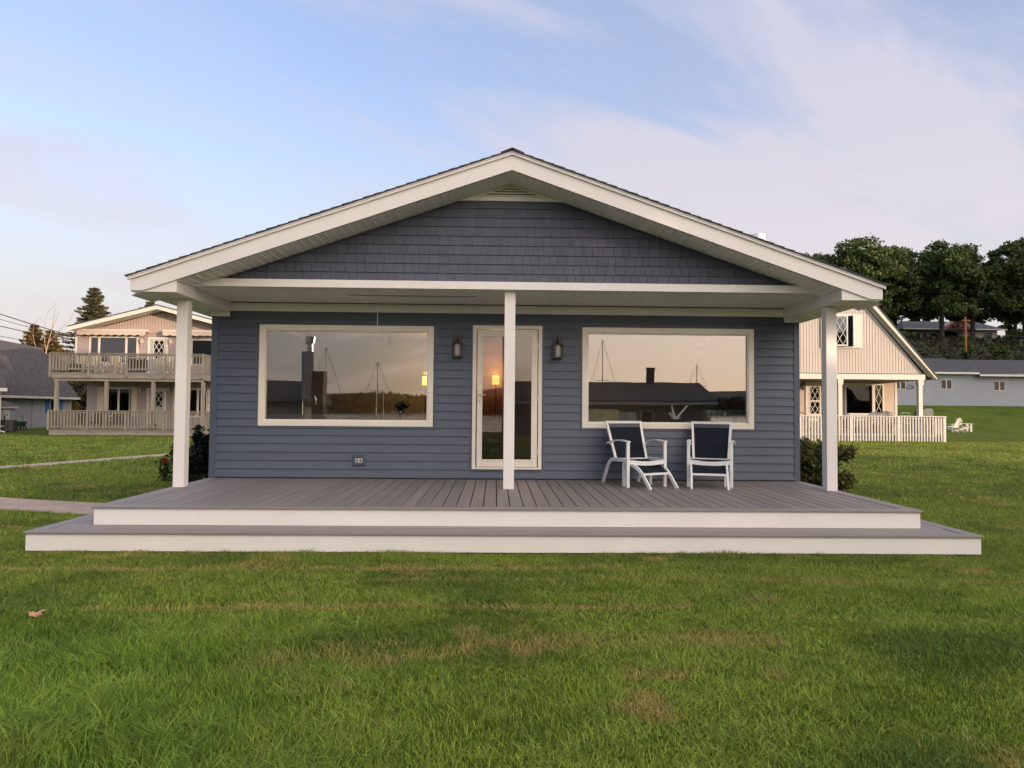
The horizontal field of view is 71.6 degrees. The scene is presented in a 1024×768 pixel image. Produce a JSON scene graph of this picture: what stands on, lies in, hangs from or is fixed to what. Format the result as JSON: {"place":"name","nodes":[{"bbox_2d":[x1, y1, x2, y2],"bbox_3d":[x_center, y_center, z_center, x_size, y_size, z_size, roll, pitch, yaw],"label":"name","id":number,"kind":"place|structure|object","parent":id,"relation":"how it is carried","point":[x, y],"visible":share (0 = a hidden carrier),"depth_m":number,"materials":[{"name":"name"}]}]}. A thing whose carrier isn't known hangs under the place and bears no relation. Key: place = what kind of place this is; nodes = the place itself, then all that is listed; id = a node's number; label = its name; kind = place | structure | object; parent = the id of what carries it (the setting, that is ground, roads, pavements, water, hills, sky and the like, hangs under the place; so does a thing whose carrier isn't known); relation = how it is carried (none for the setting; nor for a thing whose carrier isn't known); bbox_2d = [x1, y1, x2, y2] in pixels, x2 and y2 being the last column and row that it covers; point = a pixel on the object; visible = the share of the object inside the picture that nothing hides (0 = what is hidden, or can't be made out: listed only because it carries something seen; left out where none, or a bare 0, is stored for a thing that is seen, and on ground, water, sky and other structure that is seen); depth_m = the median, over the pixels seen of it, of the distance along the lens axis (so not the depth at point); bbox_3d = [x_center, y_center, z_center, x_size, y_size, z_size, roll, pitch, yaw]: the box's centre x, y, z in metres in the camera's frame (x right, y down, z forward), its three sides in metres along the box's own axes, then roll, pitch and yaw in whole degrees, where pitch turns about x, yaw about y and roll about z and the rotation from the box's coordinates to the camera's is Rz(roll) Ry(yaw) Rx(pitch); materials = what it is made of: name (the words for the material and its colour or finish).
{"place":"outdoors","nodes":[
{"label":"outdoors","id":0,"kind":"place"},
{"bbox_2d":[0,497,102,513],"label":"path","id":1,"kind":"structure","parent":0,"point":[22,505],"depth_m":10.50,"materials":[{"name":"concrete"}]},
{"bbox_2d":[70,357,90,371],"bbox_3d":[-21.945,-0.957,36.081,0.750,0.880,0.650,1,-2,-1],"label":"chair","id":2,"kind":"object","parent":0,"point":[80,364],"visible":0.2,"depth_m":36.26,"materials":[{"name":"wicker"}]},
{"bbox_2d":[0,454,167,468],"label":"path","id":3,"kind":"structure","parent":0,"point":[66,462],"depth_m":19.05,"materials":[{"name":"concrete"}]},
{"bbox_2d":[0,338,1023,767],"bbox_3d":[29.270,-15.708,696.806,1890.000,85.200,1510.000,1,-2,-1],"label":"lawn","id":4,"kind":"structure","parent":0,"point":[996,422],"depth_m":4.31,"materials":[{"name":"green plant"}]},
{"bbox_2d":[0,371,6,432],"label":"grey outbuilding","id":5,"kind":"structure","parent":4,"relation":"on","point":[3,379],"depth_m":37.29,"materials":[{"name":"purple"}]},
{"bbox_2d":[0,414,17,431],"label":"air conditioner","id":6,"kind":"object","parent":4,"relation":"on","point":[8,425],"visible":0.98,"depth_m":37.93,"materials":[{"name":"black metal"}]},
{"bbox_2d":[1,401,18,419],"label":"garden shed","id":7,"kind":"structure","parent":4,"relation":"on","point":[9,408],"depth_m":38.98,"materials":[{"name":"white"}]},
{"bbox_2d":[4,410,9,419],"bbox_3d":[-27.586,1.960,38.782,0.025,1.120,0.600,1,-2,-12],"label":"door","id":8,"kind":"structure","parent":7,"relation":"in","point":[7,417],"depth_m":38.81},
{"bbox_2d":[17,415,27,429],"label":"garden wagon","id":9,"kind":"object","parent":4,"relation":"on","point":[21,424],"visible":0.74,"depth_m":41.55,"materials":[{"name":"green plastic"}]},
{"bbox_2d":[18,324,42,346],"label":"spruce","id":10,"kind":"object","parent":4,"relation":"on","point":[28,336],"visible":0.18,"depth_m":56.91,"materials":[{"name":"green plant"}]},
{"bbox_2d":[26,609,44,616],"bbox_3d":[-3.296,1.582,4.912,0.145,0.040,0.110,1,-2,-1],"label":"fallen leaf","id":11,"kind":"object","parent":4,"relation":"on","point":[32,613],"visible":1,"depth_m":4.90,"materials":[{"name":"plant"}]},
{"bbox_2d":[0,340,80,428],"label":"grey cottage","id":12,"kind":"structure","parent":4,"relation":"on","point":[29,392],"depth_m":44.46,"materials":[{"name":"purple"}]},
{"bbox_2d":[50,399,53,409],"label":"window","id":13,"kind":"structure","parent":12,"relation":"in","point":[51,400],"depth_m":46.44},
{"bbox_2d":[21,301,72,353],"bbox_3d":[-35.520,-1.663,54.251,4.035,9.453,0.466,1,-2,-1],"label":"bare tree","id":14,"kind":"object","parent":4,"relation":"on","point":[49,340],"visible":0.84,"depth_m":54.35,"materials":[{"name":"brown plant"}]},
{"bbox_2d":[38,330,86,422],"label":"spruce","id":15,"kind":"object","parent":4,"relation":"on","point":[53,341],"visible":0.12,"depth_m":56.19,"materials":[{"name":"green plant"}]},
{"bbox_2d":[47,347,86,421],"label":"spruce","id":16,"kind":"object","parent":4,"relation":"on","point":[70,383],"visible":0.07,"depth_m":55.44,"materials":[{"name":"green plant"}]},
{"bbox_2d":[75,385,86,419],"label":"tree","id":17,"kind":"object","parent":4,"relation":"on","point":[78,395],"depth_m":59.00,"materials":[{"name":"green plant"}]},
{"bbox_2d":[54,286,110,421],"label":"spruce","id":18,"kind":"object","parent":4,"relation":"on","point":[93,308],"visible":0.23,"depth_m":58.75,"materials":[{"name":"green plant"}]},
{"bbox_2d":[83,301,154,406],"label":"spruce","id":19,"kind":"object","parent":4,"relation":"on","point":[148,303],"visible":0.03,"depth_m":60.37,"materials":[{"name":"green plant"}]},
{"bbox_2d":[47,304,211,435],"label":"two storey house","id":20,"kind":"structure","parent":4,"relation":"on","point":[149,332],"depth_m":36.71,"materials":[{"name":"beige wood"}]},
{"bbox_2d":[0,314,62,333],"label":"power line","id":21,"kind":"object","parent":20,"relation":"attached to","point":[30,323],"visible":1,"depth_m":34.36,"materials":[{"name":"black metal"}]},
{"bbox_2d":[0,326,74,342],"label":"power line","id":22,"kind":"object","parent":20,"relation":"attached to","point":[36,334],"visible":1,"depth_m":35.54,"materials":[{"name":"black metal"}]},
{"bbox_2d":[1,336,74,348],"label":"power line","id":23,"kind":"object","parent":20,"relation":"attached to","point":[36,342],"visible":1,"depth_m":47.95,"materials":[{"name":"black metal"}]},
{"bbox_2d":[82,356,100,372],"bbox_3d":[-21.164,-0.980,35.785,0.650,0.920,0.580,1,-2,-7],"label":"patio chair","id":24,"kind":"object","parent":20,"relation":"on","point":[93,363],"visible":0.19,"depth_m":35.94,"materials":[{"name":"white plastic"}]},
{"bbox_2d":[91,411,103,428],"bbox_3d":[-20.837,1.786,35.703,0.680,0.910,0.570,1,-2,-1],"label":"wicker chair","id":25,"kind":"object","parent":20,"relation":"on","point":[97,418],"visible":0.31,"depth_m":35.88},
{"bbox_2d":[102,356,121,372],"bbox_3d":[-20.162,-0.971,35.808,0.650,0.920,0.580,0,-2,4],"label":"patio chair","id":26,"kind":"object","parent":20,"relation":"on","point":[112,363],"visible":0.39,"depth_m":35.98,"materials":[{"name":"white plastic"}]},
{"bbox_2d":[89,336,138,364],"bbox_3d":[-20.806,-1.762,37.101,2.540,1.480,0.080,1,-2,-1],"label":"window","id":27,"kind":"structure","parent":20,"relation":"in","point":[97,344],"depth_m":37.10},
{"bbox_2d":[108,411,123,428],"bbox_3d":[-19.937,1.795,35.724,0.680,0.910,0.570,1,-2,-1],"label":"wicker chair","id":28,"kind":"object","parent":20,"relation":"on","point":[117,418],"visible":0.36,"depth_m":35.91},
{"bbox_2d":[108,387,130,416],"bbox_3d":[-20.509,0.939,37.016,1.300,1.520,0.080,1,-2,-1],"label":"window","id":29,"kind":"structure","parent":20,"relation":"in","point":[119,397],"depth_m":37.01,"materials":[{"name":"black glass"}]},
{"bbox_2d":[128,357,147,371],"bbox_3d":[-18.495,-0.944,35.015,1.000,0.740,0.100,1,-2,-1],"label":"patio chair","id":30,"kind":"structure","parent":20,"relation":"on","point":[138,364],"depth_m":35.02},
{"bbox_2d":[148,390,163,426],"bbox_3d":[-18.551,1.320,36.999,0.780,1.990,0.113,1,-2,-1],"label":"door","id":31,"kind":"structure","parent":20,"relation":"in","point":[159,401],"depth_m":37.04,"materials":[{"name":"white wood"}]},
{"bbox_2d":[149,339,165,372],"bbox_3d":[-18.524,-1.358,37.092,0.830,1.950,0.113,1,-2,-1],"label":"door","id":32,"kind":"structure","parent":20,"relation":"in","point":[158,346],"depth_m":37.14,"materials":[{"name":"white wood"}]},
{"bbox_2d":[155,356,172,372],"bbox_3d":[-17.564,-0.947,35.867,0.650,0.920,0.580,1,-2,-1],"label":"patio chair","id":33,"kind":"object","parent":20,"relation":"on","point":[166,363],"visible":0.38,"depth_m":36.05,"materials":[{"name":"white plastic"}]},
{"bbox_2d":[190,388,209,416],"bbox_3d":[-16.360,0.977,37.110,1.100,1.520,0.080,1,-2,-1],"label":"window","id":34,"kind":"structure","parent":20,"relation":"in","point":[195,393],"depth_m":37.10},
{"bbox_2d":[191,339,210,364],"bbox_3d":[-15.463,-1.653,37.221,2.650,1.360,0.080,1,-2,-1],"label":"window","id":35,"kind":"structure","parent":20,"relation":"in","point":[198,346],"depth_m":37.20,"materials":[{"name":"black glass"}]},
{"bbox_2d":[153,455,172,481],"bbox_3d":[-6.757,1.684,13.758,0.317,0.667,0.429,0,-2,22],"label":"flowering bush","id":36,"kind":"object","parent":4,"relation":"on","point":[167,467],"visible":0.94,"depth_m":13.78,"materials":[{"name":"green plant"}]},
{"bbox_2d":[168,443,208,481],"bbox_3d":[-6.196,1.508,13.964,1.093,0.864,1.081,1,-2,-1],"label":"bush","id":37,"kind":"object","parent":4,"relation":"on","point":[205,473],"visible":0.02,"depth_m":13.83,"materials":[{"name":"green plant"}]},
{"bbox_2d":[188,424,208,482],"bbox_3d":[-5.731,1.319,12.980,0.528,1.167,0.659,1,-2,-1],"label":"bush","id":38,"kind":"object","parent":4,"relation":"on","point":[200,439],"visible":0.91,"depth_m":12.88,"materials":[{"name":"green plant"}]},
{"bbox_2d":[23,478,983,554],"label":"deck","id":39,"kind":"structure","parent":4,"relation":"on","point":[420,515],"depth_m":7.70,"materials":[{"name":"grey wood"}]},
{"bbox_2d":[602,421,667,487],"bbox_3d":[1.756,1.004,10.286,0.692,0.925,0.837,1,-2,-18],"label":"deck chair","id":40,"kind":"object","parent":39,"relation":"on","point":[627,442],"visible":0.95,"depth_m":10.41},
{"bbox_2d":[622,462,678,489],"bbox_3d":[1.928,1.278,9.898,0.520,0.356,0.592,2,-2,-30],"label":"footstool","id":41,"kind":"object","parent":39,"relation":"on","point":[649,471],"visible":0.81,"depth_m":9.86,"materials":[{"name":"white plastic"}]},
{"bbox_2d":[690,463,729,490],"bbox_3d":[2.736,1.284,9.863,0.520,0.356,0.592,0,-2,13],"label":"footstool","id":42,"kind":"object","parent":39,"relation":"on","point":[703,470],"visible":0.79,"depth_m":9.81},
{"bbox_2d":[687,421,735,488],"bbox_3d":[2.894,1.016,10.338,0.692,0.925,0.837,0,-2,18],"label":"deck chair","id":43,"kind":"object","parent":39,"relation":"on","point":[712,443],"visible":0.91,"depth_m":10.48,"materials":[{"name":"white plastic"}]},
{"bbox_2d":[124,147,888,490],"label":"cottage","id":44,"kind":"structure","parent":4,"relation":"on","point":[508,265],"depth_m":10.77,"materials":[{"name":"blue wood"}]},
{"bbox_2d":[266,414,357,419],"bbox_3d":[-3.652,1.009,12.792,1.600,0.920,0.700,1,-2,-1],"label":"kitchen counter","id":45,"kind":"object","parent":44,"relation":"on","point":[312,416],"visible":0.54,"depth_m":12.50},
{"bbox_2d":[302,393,316,413],"bbox_3d":[-3.630,0.354,12.715,0.268,0.386,0.028,1,-2,-1],"label":"faucet","id":46,"kind":"object","parent":45,"relation":"on","point":[306,395],"visible":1,"depth_m":12.71,"materials":[{"name":"silver metal"}]},
{"bbox_2d":[256,322,435,428],"bbox_3d":[-2.521,-0.125,10.843,2.711,1.607,0.105,1,-2,-1],"label":"window","id":47,"kind":"structure","parent":44,"relation":"in","point":[263,327],"depth_m":10.80,"materials":[{"name":"white wood"}]},
{"bbox_2d":[352,455,365,465],"bbox_3d":[-2.316,1.155,10.746,0.200,0.170,0.049,1,-2,-1],"label":"wall outlet","id":48,"kind":"object","parent":44,"relation":"attached to","point":[359,460],"depth_m":10.74,"materials":[{"name":"grey plastic"}]},
{"bbox_2d":[376,300,378,336],"bbox_3d":[-1.947,-0.963,10.277,0.038,0.569,0.008,1,-2,-1],"label":"pull cord","id":49,"kind":"object","parent":44,"relation":"hanging from","point":[377,317],"visible":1,"depth_m":10.27,"materials":[{"name":"grey"}]},
{"bbox_2d":[422,376,426,419],"bbox_3d":[-1.752,0.464,14.356,0.180,1.230,0.180,1,-2,-1],"label":"table lamp","id":50,"kind":"object","parent":44,"relation":"on","point":[424,380],"visible":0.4,"depth_m":14.34,"materials":[{"name":"metal"}]},
{"bbox_2d":[452,335,462,356],"bbox_3d":[-0.828,-0.578,10.775,0.160,0.335,0.174,1,-2,-1],"label":"wall lantern","id":51,"kind":"object","parent":44,"relation":"attached to","point":[458,346],"depth_m":10.73,"materials":[{"name":"black metal"}]},
{"bbox_2d":[483,423,502,458],"bbox_3d":[-0.366,1.173,14.254,0.420,0.750,0.420,1,-2,-1],"label":"shelf unit","id":52,"kind":"object","parent":44,"relation":"on","point":[493,441],"visible":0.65,"depth_m":14.06,"materials":[{"name":"wood"}]},
{"bbox_2d":[491,376,499,438],"bbox_3d":[-0.328,0.460,14.189,0.180,1.250,0.180,1,-2,-1],"label":"table lamp","id":53,"kind":"object","parent":52,"relation":"on","point":[495,380],"visible":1,"depth_m":14.16,"materials":[{"name":"metal"}]},
{"bbox_2d":[476,329,538,466],"bbox_3d":[-0.067,0.214,10.828,0.934,2.095,0.094,1,-2,-1],"label":"door","id":54,"kind":"structure","parent":44,"relation":"in","point":[480,462],"depth_m":10.84,"materials":[{"name":"white wood"}]},
{"bbox_2d":[552,337,563,358],"bbox_3d":[0.696,-0.558,10.809,0.160,0.335,0.174,1,-2,-1],"label":"wall lantern","id":55,"kind":"object","parent":44,"relation":"attached to","point":[556,348],"depth_m":10.76,"materials":[{"name":"black metal"}]},
{"bbox_2d":[588,409,618,421],"bbox_3d":[1.440,0.923,11.937,0.600,1.000,0.850,1,-2,-1],"label":"armchair","id":56,"kind":"object","parent":44,"relation":"on","point":[599,415],"visible":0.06,"depth_m":11.53,"materials":[{"name":"beige fabric"}]},
{"bbox_2d":[619,412,636,420],"bbox_3d":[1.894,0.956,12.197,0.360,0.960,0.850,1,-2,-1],"label":"armchair","id":57,"kind":"object","parent":44,"relation":"on","point":[627,416],"visible":0.09,"depth_m":11.79,"materials":[{"name":"fabric"}]},
{"bbox_2d":[580,325,755,431],"bbox_3d":[2.401,-0.085,10.955,2.722,1.617,0.105,1,-2,-1],"label":"window","id":58,"kind":"structure","parent":44,"relation":"in","point":[749,333],"depth_m":10.92,"materials":[{"name":"white wood"}]},
{"bbox_2d":[668,406,686,419],"bbox_3d":[2.608,0.452,11.135,0.330,0.234,0.069,1,-2,-1],"label":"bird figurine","id":59,"kind":"object","parent":44,"relation":"on","point":[673,416],"visible":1,"depth_m":11.14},
{"bbox_2d":[703,409,744,422],"bbox_3d":[3.667,0.942,12.088,1.000,1.010,0.850,1,-2,-1],"label":"sofa","id":60,"kind":"object","parent":44,"relation":"on","point":[732,416],"visible":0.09,"depth_m":11.68,"materials":[{"name":"fabric"}]},
{"bbox_2d":[803,252,823,258],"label":"oak tree","id":61,"kind":"object","parent":4,"relation":"on","point":[816,255],"depth_m":178.16,"materials":[{"name":"green plant"}]},
{"bbox_2d":[800,436,858,490],"bbox_3d":[5.768,1.500,13.541,1.466,1.056,1.381,2,-2,-36],"label":"bush","id":62,"kind":"object","parent":4,"relation":"on","point":[811,467],"visible":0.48,"depth_m":13.21,"materials":[{"name":"green plant"}]},
{"bbox_2d":[819,235,901,313],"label":"oak tree","id":63,"kind":"object","parent":4,"relation":"on","point":[872,261],"visible":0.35,"depth_m":164.33,"materials":[{"name":"green plant"}]},
{"bbox_2d":[799,267,946,441],"bbox_3d":[15.878,-1.316,42.073,11.880,8.833,12.750,1,-2,-1],"label":"chalet","id":64,"kind":"object","parent":4,"relation":"on","point":[879,357],"visible":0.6,"depth_m":36.17,"materials":[{"name":"wood"}]},
{"bbox_2d":[801,382,805,389],"bbox_3d":[15.667,0.112,38.225,0.210,0.430,0.309,1,-2,-1],"label":"wall lantern","id":65,"kind":"object","parent":64,"relation":"attached to","point":[803,386],"depth_m":38.09,"materials":[{"name":"black metal"}]},
{"bbox_2d":[800,412,810,432],"bbox_3d":[15.239,2.033,37.142,0.746,1.152,0.656,1,-2,-1],"label":"cushioned rocker","id":66,"kind":"object","parent":64,"relation":"on","point":[804,422],"visible":0.24,"depth_m":37.22,"materials":[{"name":"wicker"}]},
{"bbox_2d":[808,384,821,432],"bbox_3d":[16.339,1.331,38.306,0.780,2.690,0.113,1,-2,-1],"label":"door","id":67,"kind":"structure","parent":64,"relation":"in","point":[814,390],"depth_m":38.36,"materials":[{"name":"white wood"}]},
{"bbox_2d":[836,314,855,347],"bbox_3d":[16.866,-2.700,36.157,1.280,1.730,0.048,1,-2,-1],"label":"window","id":68,"kind":"structure","parent":64,"relation":"in","point":[839,320],"depth_m":36.17,"materials":[{"name":"white glass"}]},
{"bbox_2d":[844,383,884,414],"bbox_3d":[19.057,0.823,38.430,2.170,1.720,0.090,1,-2,-1],"label":"window","id":69,"kind":"structure","parent":64,"relation":"in","point":[859,398],"depth_m":38.42,"materials":[{"name":"black glass"}]},
{"bbox_2d":[870,412,882,426],"bbox_3d":[19.120,2.070,37.181,0.610,1.187,0.624,-1,-3,41],"label":"patio armchair","id":70,"kind":"object","parent":64,"relation":"on","point":[875,415],"visible":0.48,"depth_m":36.99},
{"bbox_2d":[885,412,903,433],"bbox_3d":[19.867,2.067,36.913,0.624,1.187,0.610,1,-2,-14],"label":"patio armchair","id":71,"kind":"object","parent":64,"relation":"on","point":[891,423],"visible":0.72,"depth_m":36.74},
{"bbox_2d":[900,412,914,433],"bbox_3d":[20.882,2.091,37.371,0.610,1.187,0.624,1,-2,-7],"label":"patio armchair","id":72,"kind":"object","parent":64,"relation":"on","point":[905,420],"visible":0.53,"depth_m":37.61,"materials":[{"name":"white plastic"}]},
{"bbox_2d":[913,408,932,433],"bbox_3d":[21.448,1.977,37.059,0.830,1.400,0.500,1,-2,-1],"label":"grill","id":73,"kind":"object","parent":64,"relation":"on","point":[927,412],"visible":0.37,"depth_m":36.84,"materials":[{"name":"black metal"}]},
{"bbox_2d":[854,246,922,323],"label":"oak tree","id":74,"kind":"object","parent":4,"relation":"on","point":[910,277],"visible":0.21,"depth_m":168.36,"materials":[{"name":"green plant"}]},
{"bbox_2d":[901,331,916,343],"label":"slope shrub","id":75,"kind":"object","parent":4,"relation":"on","point":[904,333],"visible":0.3,"depth_m":151.93,"materials":[{"name":"green plant"}]},
{"bbox_2d":[887,245,933,326],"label":"oak tree","id":76,"kind":"object","parent":4,"relation":"on","point":[913,262],"visible":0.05,"depth_m":173.90,"materials":[{"name":"green plant"}]},
{"bbox_2d":[908,315,937,320],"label":"young tree","id":77,"kind":"object","parent":4,"relation":"on","point":[917,319],"visible":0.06,"depth_m":232.27,"materials":[{"name":"green plant"}]},
{"bbox_2d":[903,239,989,341],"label":"oak tree","id":78,"kind":"object","parent":4,"relation":"on","point":[949,271],"visible":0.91,"depth_m":167.65,"materials":[{"name":"green plant"}]},
{"bbox_2d":[897,321,1007,338],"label":"hilltop lodge","id":79,"kind":"structure","parent":4,"relation":"on","point":[982,330],"depth_m":204.54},
{"bbox_2d":[944,331,956,336],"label":"window","id":80,"kind":"structure","parent":79,"relation":"in","point":[952,333],"depth_m":204.54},
{"bbox_2d":[984,332,992,338],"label":"window","id":81,"kind":"structure","parent":79,"relation":"in","point":[985,333],"depth_m":204.74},
{"bbox_2d":[946,418,964,432],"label":"adirondack chair","id":82,"kind":"object","parent":4,"relation":"on","point":[958,422],"visible":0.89,"depth_m":52.44,"materials":[{"name":"white wood"}]},
{"bbox_2d":[897,358,1023,405],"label":"long garage","id":83,"kind":"structure","parent":4,"relation":"on","point":[979,383],"depth_m":73.14,"materials":[{"name":"grey"}]},
{"bbox_2d":[897,381,905,388],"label":"window","id":84,"kind":"structure","parent":83,"relation":"in","point":[900,385],"depth_m":72.97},
{"bbox_2d":[940,379,951,388],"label":"window","id":85,"kind":"structure","parent":83,"relation":"in","point":[945,383],"depth_m":73.07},
{"bbox_2d":[993,381,1004,390],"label":"window","id":86,"kind":"structure","parent":83,"relation":"in","point":[998,385],"depth_m":73.20,"materials":[{"name":"white wood"}]},
{"bbox_2d":[955,418,971,431],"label":"adirondack chair","id":87,"kind":"object","parent":4,"relation":"on","point":[966,427],"visible":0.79,"depth_m":54.85,"materials":[{"name":"white wood"}]},
{"bbox_2d":[905,335,1023,359],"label":"underbrush","id":88,"kind":"object","parent":4,"relation":"on","point":[953,347],"visible":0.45,"depth_m":141.69,"materials":[{"name":"green plant"}]},
{"bbox_2d":[961,317,969,350],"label":"utility pole","id":89,"kind":"object","parent":4,"relation":"on","point":[965,327],"visible":0.76,"depth_m":127.18,"materials":[{"name":"brown wood"}]},
{"bbox_2d":[902,323,1023,336],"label":"power line","id":90,"kind":"object","parent":89,"relation":"attached to","point":[956,331],"visible":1,"depth_m":127.42,"materials":[{"name":"black metal"}]},
{"bbox_2d":[960,343,971,349],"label":"slope shrub","id":91,"kind":"object","parent":4,"relation":"on","point":[963,346],"visible":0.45,"depth_m":129.91,"materials":[{"name":"green plant"}]},
{"bbox_2d":[959,334,973,343],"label":"slope shrub","id":92,"kind":"object","parent":4,"relation":"on","point":[963,338],"visible":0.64,"depth_m":152.77,"materials":[{"name":"green plant"}]},
{"bbox_2d":[959,347,977,359],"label":"slope shrub","id":93,"kind":"object","parent":4,"relation":"on","point":[971,350],"visible":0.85,"depth_m":113.94,"materials":[{"name":"green plant"}]},
{"bbox_2d":[949,245,1014,340],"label":"oak tree","id":94,"kind":"object","parent":4,"relation":"on","point":[980,294],"visible":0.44,"depth_m":171.25,"materials":[{"name":"green plant"}]},
{"bbox_2d":[986,345,1009,359],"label":"slope shrub","id":95,"kind":"object","parent":4,"relation":"on","point":[1002,349],"visible":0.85,"depth_m":113.45,"materials":[{"name":"green plant"}]},
{"bbox_2d":[984,237,1023,342],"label":"oak tree","id":96,"kind":"object","parent":4,"relation":"on","point":[1012,305],"visible":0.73,"depth_m":170.02,"materials":[{"name":"green plant"}]},
{"bbox_2d":[997,317,1022,338],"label":"young tree","id":97,"kind":"object","parent":4,"relation":"on","point":[1010,327],"visible":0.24,"depth_m":208.82,"materials":[{"name":"green plant"}]},
{"bbox_2d":[997,320,1022,336],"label":"young tree","id":98,"kind":"object","parent":4,"relation":"on","point":[1008,332],"visible":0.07,"depth_m":216.28,"materials":[{"name":"green plant"}]},
{"bbox_2d":[0,0,1023,350],"label":"sky","id":99,"kind":"structure","parent":0,"point":[135,135],"materials":[{"name":"blue"}]},
{"bbox_3d":[-2.183,1.100,13.023,1.450,0.780,0.800,1,-2,-1],"label":"dining table","id":100,"kind":"object","parent":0,"visible":0},
{"bbox_2d":[375,390,376,418],"bbox_3d":[-2.446,0.404,12.791,0.080,0.590,0.080,1,-2,-1],"label":"candlestick","id":101,"kind":"object","parent":100,"relation":"on","point":[376,406],"visible":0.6,"depth_m":12.78,"materials":[{"name":"silver metal"}]},
{"bbox_2d":[382,390,384,419],"bbox_3d":[-2.316,0.405,12.793,0.080,0.590,0.080,1,-2,-1],"label":"candlestick","id":102,"kind":"object","parent":100,"relation":"on","point":[383,408],"visible":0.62,"depth_m":12.79,"materials":[{"name":"silver metal"}]},
{"bbox_2d":[384,388,414,419],"bbox_3d":[-2.033,0.387,12.831,0.495,0.635,0.376,0,-2,10],"label":"flower vase","id":103,"kind":"object","parent":100,"relation":"on","point":[401,398],"visible":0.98,"depth_m":12.82,"materials":[{"name":"green plant"}]}
]}

